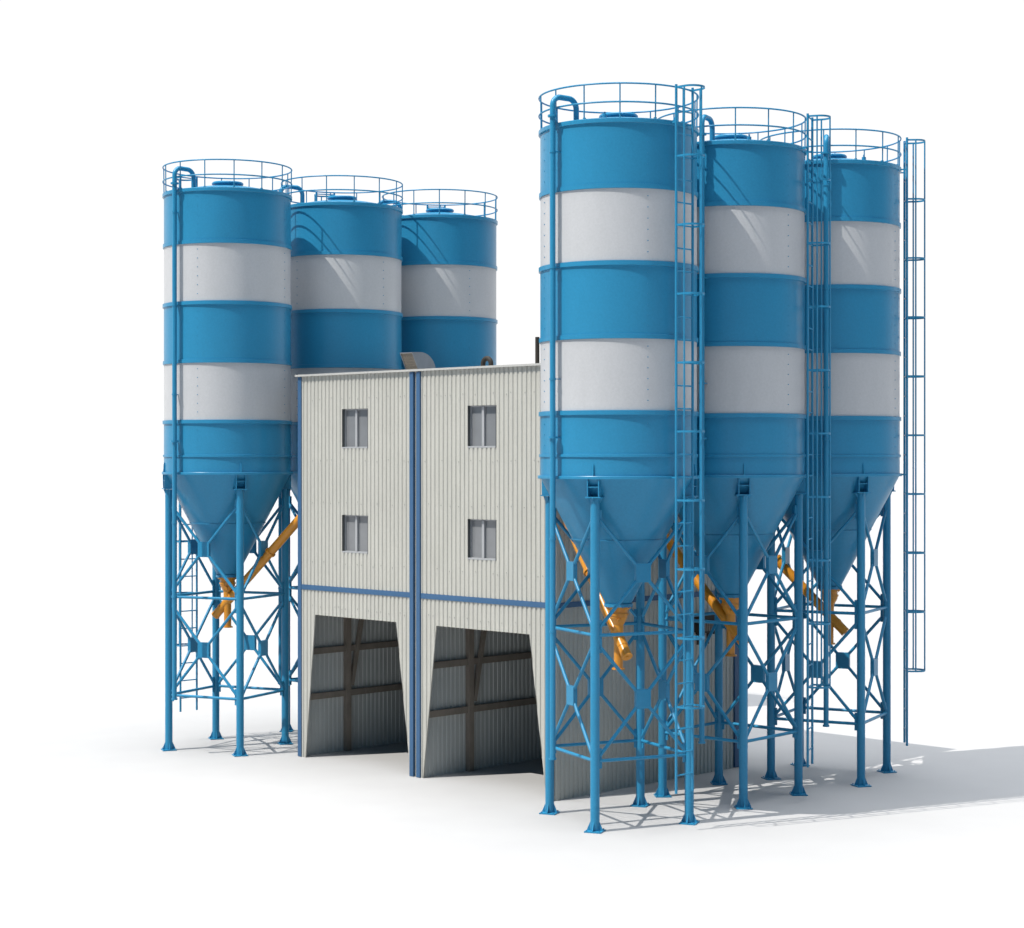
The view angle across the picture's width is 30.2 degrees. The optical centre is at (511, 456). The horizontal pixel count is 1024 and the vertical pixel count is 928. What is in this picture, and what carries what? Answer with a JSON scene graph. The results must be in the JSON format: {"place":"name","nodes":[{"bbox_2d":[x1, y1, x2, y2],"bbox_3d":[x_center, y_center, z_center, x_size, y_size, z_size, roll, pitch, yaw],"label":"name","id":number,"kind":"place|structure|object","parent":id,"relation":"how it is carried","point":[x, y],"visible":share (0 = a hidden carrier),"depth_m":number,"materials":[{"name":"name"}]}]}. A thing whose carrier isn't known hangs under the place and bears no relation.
{"place":"outdoors","nodes":[
{"label":"outdoors","id":0,"kind":"place"},
{"bbox_2d":[0,462,1023,927],"bbox_3d":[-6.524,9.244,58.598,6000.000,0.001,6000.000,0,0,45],"label":"ground","id":1,"kind":"structure","parent":0,"point":[112,814],"depth_m":52.62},
{"bbox_2d":[161,159,292,756],"bbox_3d":[-9.064,0.026,60.523,4.135,18.431,4.135,0,0,0],"label":"cement silo","id":2,"kind":"object","parent":1,"relation":"on","point":[227,363],"visible":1,"depth_m":58.92,"materials":[{"name":"blue paint"}]},
{"bbox_2d":[211,515,297,627],"bbox_3d":[-7.815,3.307,59.842,3.993,4.254,0.668,0,0,28],"label":"screw conveyor","id":3,"kind":"object","parent":2,"relation":"attached to","point":[224,606],"visible":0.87,"depth_m":60.05,"materials":[{"name":"orange metal"}]},
{"bbox_2d":[278,175,402,731],"bbox_3d":[-5.718,0.026,63.896,4.135,18.431,4.135,0,0,23],"label":"cement silo","id":4,"kind":"object","parent":1,"relation":"on","point":[346,261],"visible":0.44,"depth_m":62.17,"materials":[{"name":"blue paint"}]},
{"bbox_2d":[378,189,497,369],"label":"cement silo","id":5,"kind":"object","parent":1,"relation":"on","point":[448,285],"visible":0.39,"depth_m":65.28,"materials":[{"name":"blue paint"}]},
{"bbox_2d":[538,82,704,833],"bbox_3d":[2.723,0.026,48.571,4.135,18.431,4.135,0,0,-1],"label":"cement silo","id":6,"kind":"object","parent":1,"relation":"on","point":[619,270],"visible":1,"depth_m":46.96,"materials":[{"name":"blue paint"}]},
{"bbox_2d":[562,520,632,669],"bbox_3d":[2.177,3.484,49.693,0.616,3.900,3.644,0,0,-26],"label":"screw conveyor","id":7,"kind":"object","parent":6,"relation":"attached to","point":[617,619],"visible":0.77,"depth_m":48.45,"materials":[{"name":"orange metal"}]},
{"bbox_2d":[654,107,830,809],"bbox_3d":[5.970,0.026,51.844,4.135,18.431,4.135,0,0,-24],"label":"cement silo","id":8,"kind":"object","parent":1,"relation":"on","point":[755,477],"visible":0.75,"depth_m":50.18,"materials":[{"name":"blue paint"}]},
{"bbox_2d":[667,534,748,656],"bbox_3d":[5.148,3.574,52.659,3.464,3.719,0.620,0,0,45],"label":"screw conveyor","id":9,"kind":"object","parent":8,"relation":"attached to","point":[723,610],"visible":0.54,"depth_m":51.85,"materials":[{"name":"orange metal"}]},
{"bbox_2d":[760,128,924,787],"bbox_3d":[9.216,0.026,55.118,4.135,18.431,4.135,0,0,-39],"label":"cement silo","id":10,"kind":"object","parent":1,"relation":"on","point":[865,334],"visible":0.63,"depth_m":53.45,"materials":[{"name":"blue paint"}]},
{"bbox_2d":[777,554,848,644],"bbox_3d":[8.116,3.484,55.699,3.635,3.900,0.665,0,0,29],"label":"screw conveyor","id":11,"kind":"object","parent":10,"relation":"attached to","point":[839,626],"visible":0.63,"depth_m":55.04,"materials":[{"name":"orange metal"}]},
{"bbox_2d":[295,337,738,800],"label":"industrial building","id":12,"kind":"structure","parent":0,"point":[421,566],"depth_m":55.16,"materials":[{"name":"metal"}]},
{"bbox_2d":[342,409,367,447],"bbox_3d":[-4.639,-0.846,56.813,1.170,1.180,0.180,0,0,45],"label":"window","id":13,"kind":"structure","parent":12,"relation":"in","point":[356,420],"depth_m":56.84,"materials":[{"name":"grey glass"}]},
{"bbox_2d":[342,515,367,553],"bbox_3d":[-4.639,2.309,56.813,1.170,1.130,0.180,0,0,45],"label":"window","id":14,"kind":"structure","parent":12,"relation":"in","point":[356,526],"depth_m":56.84,"materials":[{"name":"grey glass"}]},
{"bbox_2d":[468,405,495,447],"bbox_3d":[-0.788,-0.846,52.993,1.120,1.180,0.180,0,0,45],"label":"window","id":15,"kind":"structure","parent":12,"relation":"in","point":[482,418],"depth_m":53.02,"materials":[{"name":"grey glass"}]},
{"bbox_2d":[468,519,495,560],"bbox_3d":[-0.788,2.309,52.993,1.120,1.130,0.180,0,0,45],"label":"window","id":16,"kind":"structure","parent":12,"relation":"in","point":[482,532],"depth_m":53.02,"materials":[{"name":"grey glass"}]},
{"bbox_2d":[694,615,714,644],"bbox_3d":[5.656,5.024,55.201,0.420,0.860,0.730,0,0,45],"label":"window","id":17,"kind":"structure","parent":12,"relation":"attached to","point":[708,627],"depth_m":55.06,"materials":[{"name":"glass"}]}
]}

